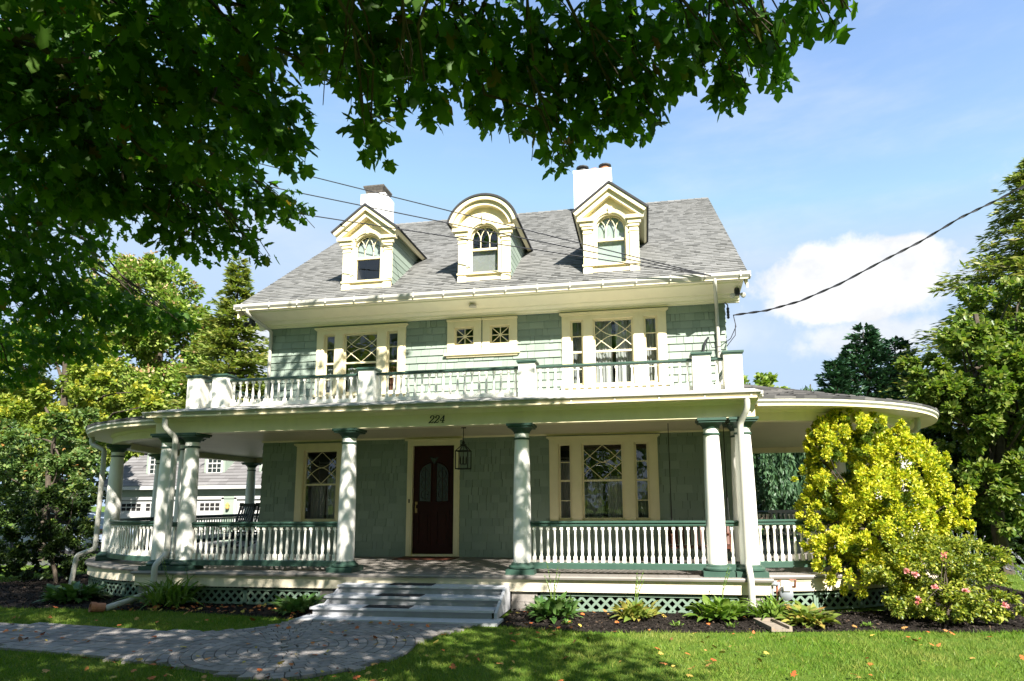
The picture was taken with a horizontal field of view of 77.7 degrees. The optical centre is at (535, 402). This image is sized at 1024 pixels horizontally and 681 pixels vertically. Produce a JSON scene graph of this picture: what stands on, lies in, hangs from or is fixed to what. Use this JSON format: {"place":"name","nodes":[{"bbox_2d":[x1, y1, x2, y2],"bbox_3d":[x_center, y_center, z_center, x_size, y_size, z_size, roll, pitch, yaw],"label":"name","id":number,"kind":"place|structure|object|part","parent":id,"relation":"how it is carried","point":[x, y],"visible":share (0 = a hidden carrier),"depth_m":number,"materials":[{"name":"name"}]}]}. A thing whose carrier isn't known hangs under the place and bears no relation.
{"place":"outdoors","nodes":[
{"label":"outdoors","id":0,"kind":"place"},
{"bbox_2d":[0,541,221,564],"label":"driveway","id":1,"kind":"structure","parent":0,"point":[43,562],"depth_m":23.06,"materials":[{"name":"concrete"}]},
{"bbox_2d":[0,512,132,554],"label":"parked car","id":2,"kind":"object","parent":1,"relation":"on","point":[70,552],"visible":0.12,"depth_m":22.49,"materials":[{"name":"black metal"}]},
{"bbox_3d":[-17.324,4.129,22.519,2.550,0.390,0.006,-2,-9,10],"label":"side window","id":3,"kind":"part","parent":2,"relation":"part of","materials":[{"name":"black glass"}]},
{"bbox_2d":[0,627,463,680],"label":"path","id":4,"kind":"structure","parent":0,"point":[289,671],"depth_m":6.83,"materials":[{"name":"grey stone"}]},
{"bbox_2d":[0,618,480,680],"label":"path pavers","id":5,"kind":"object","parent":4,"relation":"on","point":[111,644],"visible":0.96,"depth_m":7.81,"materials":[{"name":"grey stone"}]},
{"bbox_2d":[0,499,1023,680],"bbox_3d":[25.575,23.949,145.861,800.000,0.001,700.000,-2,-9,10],"label":"lawn","id":6,"kind":"structure","parent":0,"point":[718,646],"depth_m":7.12,"materials":[{"name":"plant"}]},
{"bbox_2d":[0,363,73,513],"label":"background tree","id":7,"kind":"object","parent":6,"relation":"on","point":[70,401],"visible":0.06,"depth_m":36.40,"materials":[{"name":"green plant"}]},
{"bbox_2d":[0,552,85,579],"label":"shrub","id":8,"kind":"object","parent":6,"relation":"on","point":[64,571],"visible":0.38,"depth_m":15.09,"materials":[{"name":"green plant"}]},
{"bbox_2d":[0,406,108,560],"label":"hedge tree","id":9,"kind":"object","parent":6,"relation":"on","point":[57,463],"visible":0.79,"depth_m":20.89,"materials":[{"name":"green plant"}]},
{"bbox_2d":[0,421,108,513],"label":"background tree","id":10,"kind":"object","parent":6,"relation":"on","point":[96,484],"depth_m":46.47,"materials":[{"name":"green plant"}]},
{"bbox_2d":[0,314,164,511],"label":"locust tree","id":11,"kind":"object","parent":6,"relation":"on","point":[83,386],"visible":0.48,"depth_m":23.94,"materials":[{"name":"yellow plant"}]},
{"bbox_2d":[88,602,105,611],"bbox_3d":[-7.122,3.325,10.327,0.156,0.160,0.200,-9,-22,44],"label":"clay pipe","id":12,"kind":"object","parent":6,"relation":"on","point":[95,607],"visible":0.98,"depth_m":10.29,"materials":[{"name":"ceramic"}]},
{"bbox_2d":[54,251,242,467],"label":"chestnut tree","id":13,"kind":"object","parent":6,"relation":"on","point":[157,277],"visible":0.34,"depth_m":40.44,"materials":[{"name":"green plant"}]},
{"bbox_2d":[0,573,312,618],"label":"mulch bed","id":14,"kind":"object","parent":6,"relation":"on","point":[265,614],"visible":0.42,"depth_m":11.10,"materials":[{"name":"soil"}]},
{"bbox_2d":[0,480,102,582],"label":"japanese maple","id":15,"kind":"object","parent":14,"relation":"on","point":[56,536],"visible":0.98,"depth_m":14.47,"materials":[{"name":"green plant"}]},
{"bbox_2d":[33,581,112,603],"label":"hosta","id":16,"kind":"object","parent":14,"relation":"on","point":[75,591],"visible":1,"depth_m":11.47,"materials":[{"name":"green plant"}]},
{"bbox_2d":[115,557,206,609],"bbox_3d":[-6.273,3.109,10.879,1.600,0.958,1.328,-2,-9,10],"label":"day lily","id":17,"kind":"object","parent":14,"relation":"on","point":[168,594],"visible":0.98,"depth_m":10.72,"materials":[{"name":"green plant"}]},
{"bbox_2d":[267,592,325,614],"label":"hosta","id":18,"kind":"object","parent":14,"relation":"on","point":[302,603],"visible":0.96,"depth_m":10.03,"materials":[{"name":"green plant"}]},
{"bbox_2d":[103,453,261,540],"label":"garage","id":19,"kind":"structure","parent":6,"relation":"on","point":[224,481],"depth_m":30.17,"materials":[{"name":"white"}]},
{"bbox_2d":[120,500,151,539],"bbox_3d":[-18.684,5.598,30.205,2.600,1.900,0.060,-2,-9,10],"label":"garage door","id":20,"kind":"structure","parent":19,"relation":"in","point":[139,508],"depth_m":30.33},
{"bbox_2d":[171,500,220,536],"bbox_3d":[-15.851,5.501,29.724,2.550,1.900,0.060,-2,-9,10],"label":"garage door","id":21,"kind":"structure","parent":19,"relation":"in","point":[204,507],"depth_m":29.69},
{"bbox_2d":[237,499,259,534],"bbox_3d":[-12.536,5.387,29.161,2.620,1.900,0.060,-2,-9,10],"label":"garage door","id":22,"kind":"structure","parent":19,"relation":"in","point":[239,502],"depth_m":29.40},
{"bbox_2d":[163,255,268,499],"bbox_3d":[-18.697,-0.657,38.408,10.058,16.956,11.189,-2,-9,10],"label":"spruce tree","id":23,"kind":"object","parent":6,"relation":"on","point":[239,362],"visible":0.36,"depth_m":38.04,"materials":[{"name":"green plant"}]},
{"bbox_2d":[0,0,857,393],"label":"maple tree","id":24,"kind":"object","parent":6,"relation":"on","point":[76,98],"visible":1,"depth_m":4.66,"materials":[{"name":"green plant"}]},
{"bbox_2d":[68,163,938,626],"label":"house","id":25,"kind":"structure","parent":6,"relation":"on","point":[566,389],"depth_m":13.39,"materials":[{"name":"green"}]},
{"bbox_2d":[209,503,255,547],"bbox_3d":[-8.028,3.271,16.920,0.680,1.164,0.973,-4,-9,21],"label":"rocking chair","id":26,"kind":"object","parent":25,"relation":"on","point":[247,505],"visible":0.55,"depth_m":17.29,"materials":[{"name":"wood"}]},
{"bbox_2d":[236,503,259,548],"bbox_3d":[-7.355,3.233,16.706,0.680,1.164,0.973,-1,-9,2],"label":"rocking chair","id":27,"kind":"object","parent":25,"relation":"on","point":[255,505],"visible":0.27,"depth_m":17.03,"materials":[{"name":"wood"}]},
{"bbox_2d":[293,443,341,521],"bbox_3d":[-4.798,1.906,14.790,1.290,1.855,0.995,-2,-9,10],"label":"window","id":28,"kind":"structure","parent":25,"relation":"in","point":[318,465],"depth_m":14.53,"materials":[{"name":"beige paint"}]},
{"bbox_2d":[0,130,706,274],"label":"overhead wire","id":29,"kind":"object","parent":25,"relation":"attached to","point":[492,232],"visible":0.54,"depth_m":13.24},
{"bbox_2d":[312,323,407,399],"bbox_3d":[-3.963,-0.886,15.068,2.290,1.685,0.995,-2,-9,10],"label":"window","id":30,"kind":"structure","parent":25,"relation":"in","point":[339,350],"depth_m":14.77,"materials":[{"name":"beige paint"}]},
{"bbox_2d":[362,605,413,608],"bbox_3d":[-2.231,3.105,9.669,0.740,0.024,0.242,-2,-9,10],"label":"tread mat","id":31,"kind":"object","parent":25,"relation":"on","point":[391,606],"visible":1,"depth_m":9.63,"materials":[{"name":"rubber"}]},
{"bbox_2d":[375,593,424,596],"bbox_3d":[-2.118,3.027,9.990,0.740,0.024,0.242,-2,-9,10],"label":"tread mat","id":32,"kind":"object","parent":25,"relation":"on","point":[401,595],"visible":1,"depth_m":9.92,"materials":[{"name":"rubber"}]},
{"bbox_2d":[388,583,435,585],"bbox_3d":[-1.996,2.948,10.309,0.740,0.024,0.242,-2,-9,10],"label":"tread mat","id":33,"kind":"object","parent":25,"relation":"on","point":[419,584],"visible":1,"depth_m":10.25,"materials":[{"name":"rubber"}]},
{"bbox_2d":[392,556,458,559],"bbox_3d":[-2.275,3.249,13.300,1.250,0.017,0.660,-2,-9,10],"label":"door mat","id":34,"kind":"object","parent":25,"relation":"on","point":[424,558],"depth_m":13.15,"materials":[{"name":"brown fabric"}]},
{"bbox_2d":[412,445,453,553],"bbox_3d":[-2.226,2.108,13.922,0.939,2.342,0.109,-2,-9,10],"label":"door","id":35,"kind":"structure","parent":25,"relation":"in","point":[433,491],"depth_m":13.92,"materials":[{"name":"brown wood"}]},
{"bbox_2d":[455,427,471,469],"bbox_3d":[-1.382,0.870,12.222,0.256,0.810,0.256,-2,-9,10],"label":"hanging lantern","id":36,"kind":"object","parent":25,"relation":"hanging from","point":[463,444],"visible":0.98,"depth_m":12.20,"materials":[{"name":"metal"}]},
{"bbox_2d":[446,318,481,352],"bbox_3d":[-1.548,-1.463,14.585,0.810,0.780,0.685,-2,-9,10],"label":"window","id":37,"kind":"structure","parent":25,"relation":"in","point":[463,335],"depth_m":14.32,"materials":[{"name":"beige paint"}]},
{"bbox_2d":[234,157,707,274],"bbox_3d":[-7.771,-5.954,14.865,22.734,7.665,0.021,-2,-9,9],"label":"overhead wire","id":38,"kind":"object","parent":25,"relation":"attached to","point":[497,222],"visible":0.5,"depth_m":13.43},
{"bbox_2d":[235,203,710,275],"bbox_3d":[-4.524,-3.946,13.376,16.052,3.192,0.021,-1,-9,4],"label":"overhead wire","id":39,"kind":"object","parent":25,"relation":"attached to","point":[508,245],"visible":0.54,"depth_m":12.98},
{"bbox_2d":[482,316,517,351],"bbox_3d":[-0.740,-1.490,14.447,0.810,0.780,0.685,-2,-9,10],"label":"window","id":40,"kind":"structure","parent":25,"relation":"in","point":[498,333],"depth_m":14.19,"materials":[{"name":"beige paint"}]},
{"bbox_2d":[546,434,659,520],"bbox_3d":[1.503,1.681,13.722,2.380,1.875,0.995,-2,-9,10],"label":"window","id":41,"kind":"structure","parent":25,"relation":"in","point":[595,477],"depth_m":13.42,"materials":[{"name":"beige paint"}]},
{"bbox_2d":[559,307,669,389],"bbox_3d":[1.771,-1.082,14.095,2.350,1.725,0.995,-2,-9,10],"label":"window","id":42,"kind":"structure","parent":25,"relation":"in","point":[625,335],"depth_m":13.79,"materials":[{"name":"beige paint"}]},
{"bbox_2d":[667,423,730,551],"bbox_3d":[3.011,1.530,11.754,1.140,2.330,0.660,-2,-9,10],"label":"porch swing","id":43,"kind":"object","parent":25,"relation":"hanging from","point":[699,547],"visible":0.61,"depth_m":11.74,"materials":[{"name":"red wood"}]},
{"bbox_2d":[724,302,729,318],"bbox_3d":[4.024,-1.942,13.318,0.057,0.378,0.116,4,-10,-26],"label":"insulator","id":44,"kind":"object","parent":25,"relation":"attached to","point":[728,312],"visible":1,"depth_m":13.27,"materials":[{"name":"ceramic"}]},
{"bbox_2d":[771,579,795,601],"bbox_3d":[3.798,2.944,9.579,0.453,0.564,0.278,2,-9,-14],"label":"gas meter","id":45,"kind":"object","parent":25,"relation":"attached to","point":[785,591],"visible":0.91,"depth_m":9.57,"materials":[{"name":"grey paint"}]},
{"bbox_2d":[768,510,834,552],"bbox_3d":[6.000,2.853,14.145,1.400,0.927,0.590,-2,-9,10],"label":"porch bench","id":46,"kind":"object","parent":25,"relation":"on","point":[781,512],"visible":0.24,"depth_m":14.45,"materials":[{"name":"grey paint"}]},
{"bbox_2d":[733,185,1023,315],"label":"service cable","id":47,"kind":"object","parent":25,"relation":"attached to","point":[914,244],"visible":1,"depth_m":11.64,"materials":[{"name":"black rubber"}]},
{"bbox_2d":[702,315,735,351],"bbox_3d":[3.829,-1.452,13.215,0.713,0.740,0.160,-5,-10,25],"label":"drip loop","id":48,"kind":"object","parent":47,"relation":"hanging from","point":[706,339],"visible":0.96,"depth_m":13.15,"materials":[{"name":"black metal"}]},
{"bbox_2d":[3,601,1023,680],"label":"fallen leaves","id":49,"kind":"object","parent":6,"relation":"on","point":[452,666],"visible":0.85,"depth_m":7.93,"materials":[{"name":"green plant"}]},
{"bbox_2d":[498,576,1023,632],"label":"mulch bed","id":50,"kind":"object","parent":6,"relation":"on","point":[800,629],"visible":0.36,"depth_m":8.91,"materials":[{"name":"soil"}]},
{"bbox_2d":[523,561,585,623],"bbox_3d":[0.259,2.797,9.492,0.916,0.926,0.910,-8,-11,39],"label":"hosta","id":51,"kind":"object","parent":50,"relation":"on","point":[561,605],"visible":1,"depth_m":9.32,"materials":[{"name":"green plant"}]},
{"bbox_2d":[609,571,662,621],"bbox_3d":[1.481,2.836,9.382,0.789,0.716,0.816,-2,-9,10],"label":"hosta","id":52,"kind":"object","parent":50,"relation":"on","point":[633,610],"visible":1,"depth_m":9.29,"materials":[{"name":"green plant"}]},
{"bbox_2d":[669,620,683,625],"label":"seedling","id":53,"kind":"object","parent":50,"relation":"on","point":[677,623],"visible":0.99,"depth_m":8.74,"materials":[{"name":"green plant"}]},
{"bbox_2d":[681,567,758,621],"bbox_3d":[2.677,2.789,9.330,1.068,0.804,1.044,-2,-9,10],"label":"hosta","id":54,"kind":"object","parent":50,"relation":"on","point":[721,608],"visible":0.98,"depth_m":9.18,"materials":[{"name":"green plant"}]},
{"bbox_2d":[740,593,800,619],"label":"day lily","id":55,"kind":"object","parent":50,"relation":"on","point":[771,606],"visible":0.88,"depth_m":9.16,"materials":[{"name":"green plant"}]},
{"bbox_2d":[753,618,792,631],"bbox_3d":[3.242,3.031,8.683,0.280,0.065,0.640,0,-9,-2],"label":"splash block","id":56,"kind":"object","parent":50,"relation":"on","point":[772,625],"depth_m":8.62,"materials":[{"name":"concrete"}]},
{"bbox_2d":[771,600,841,628],"bbox_3d":[3.793,2.991,8.876,0.959,0.324,0.949,-2,-9,10],"label":"hosta","id":57,"kind":"object","parent":50,"relation":"on","point":[812,615],"visible":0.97,"depth_m":8.76,"materials":[{"name":"plant"}]},
{"bbox_2d":[861,525,1023,625],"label":"rose bush","id":58,"kind":"object","parent":50,"relation":"on","point":[966,602],"visible":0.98,"depth_m":8.90,"materials":[{"name":"green plant"}]},
{"bbox_2d":[1002,548,1023,580],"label":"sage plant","id":59,"kind":"object","parent":50,"relation":"on","point":[1011,567],"visible":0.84,"depth_m":11.26,"materials":[{"name":"plant"}]},
{"bbox_2d":[743,372,789,518],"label":"background tree","id":60,"kind":"object","parent":6,"relation":"on","point":[768,379],"visible":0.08,"depth_m":41.45,"materials":[{"name":"green plant"}]},
{"bbox_2d":[756,474,810,534],"bbox_3d":[12.805,4.526,31.090,5.527,4.303,5.268,-2,-9,10],"label":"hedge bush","id":61,"kind":"object","parent":6,"relation":"on","point":[759,506],"visible":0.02,"depth_m":31.09,"materials":[{"name":"green plant"}]},
{"bbox_2d":[752,453,822,540],"bbox_3d":[8.015,2.315,22.441,3.913,5.601,3.916,-2,-9,10],"label":"weeping conifer","id":62,"kind":"object","parent":6,"relation":"on","point":[773,485],"visible":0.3,"depth_m":21.62,"materials":[{"name":"green plant"}]},
{"bbox_2d":[777,384,860,531],"bbox_3d":[10.393,2.215,23.232,3.852,6.001,4.017,-2,-9,10],"label":"weeping conifer","id":63,"kind":"object","parent":6,"relation":"on","point":[800,457],"visible":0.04,"depth_m":23.26,"materials":[{"name":"green plant"}]},
{"bbox_2d":[778,356,898,530],"bbox_3d":[11.922,1.809,24.231,5.334,7.282,5.595,-2,-9,10],"label":"spruce tree","id":64,"kind":"object","parent":6,"relation":"on","point":[837,378],"visible":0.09,"depth_m":24.41,"materials":[{"name":"green plant"}]},
{"bbox_2d":[804,322,937,509],"bbox_3d":[13.488,1.117,25.004,7.506,8.861,7.280,-2,-9,10],"label":"spruce tree","id":65,"kind":"object","parent":6,"relation":"on","point":[872,354],"visible":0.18,"depth_m":24.98,"materials":[{"name":"green plant"}]},
{"bbox_2d":[791,408,977,603],"bbox_3d":[5.578,1.661,10.126,2.737,3.441,1.846,-2,-9,10],"label":"golden bush","id":66,"kind":"object","parent":6,"relation":"on","point":[852,507],"visible":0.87,"depth_m":10.05,"materials":[{"name":"leaf"},{"name":"yellow leaf"},{"name":"bark"}]},
{"bbox_2d":[871,336,964,457],"bbox_3d":[15.118,1.412,26.018,6.610,8.558,6.444,-2,-9,10],"label":"spruce tree","id":67,"kind":"object","parent":6,"relation":"on","point":[895,341],"visible":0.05,"depth_m":26.14,"materials":[{"name":"green plant"}]},
{"bbox_2d":[875,157,1023,458],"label":"larch tree","id":68,"kind":"object","parent":6,"relation":"on","point":[1011,262],"visible":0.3,"depth_m":22.75,"materials":[{"name":"green plant"}]},
{"bbox_2d":[890,427,1023,565],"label":"understory tree","id":69,"kind":"object","parent":6,"relation":"on","point":[982,529],"visible":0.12,"depth_m":16.22,"materials":[{"name":"green plant"}]},
{"bbox_2d":[892,275,1023,574],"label":"broadleaf tree","id":70,"kind":"object","parent":6,"relation":"on","point":[985,393],"visible":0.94,"depth_m":14.48,"materials":[{"name":"green plant"}]},
{"bbox_2d":[0,0,1023,505],"label":"sky","id":71,"kind":"structure","parent":0,"point":[888,136],"materials":[{"name":"blue"}]},
{"bbox_2d":[952,519,984,593],"bbox_3d":[7.787,2.785,11.449,0.355,1.343,0.692,1,-9,-11],"label":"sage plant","id":72,"kind":"object","parent":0,"point":[970,553],"visible":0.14,"depth_m":11.40,"materials":[{"name":"green plant"}]}
]}

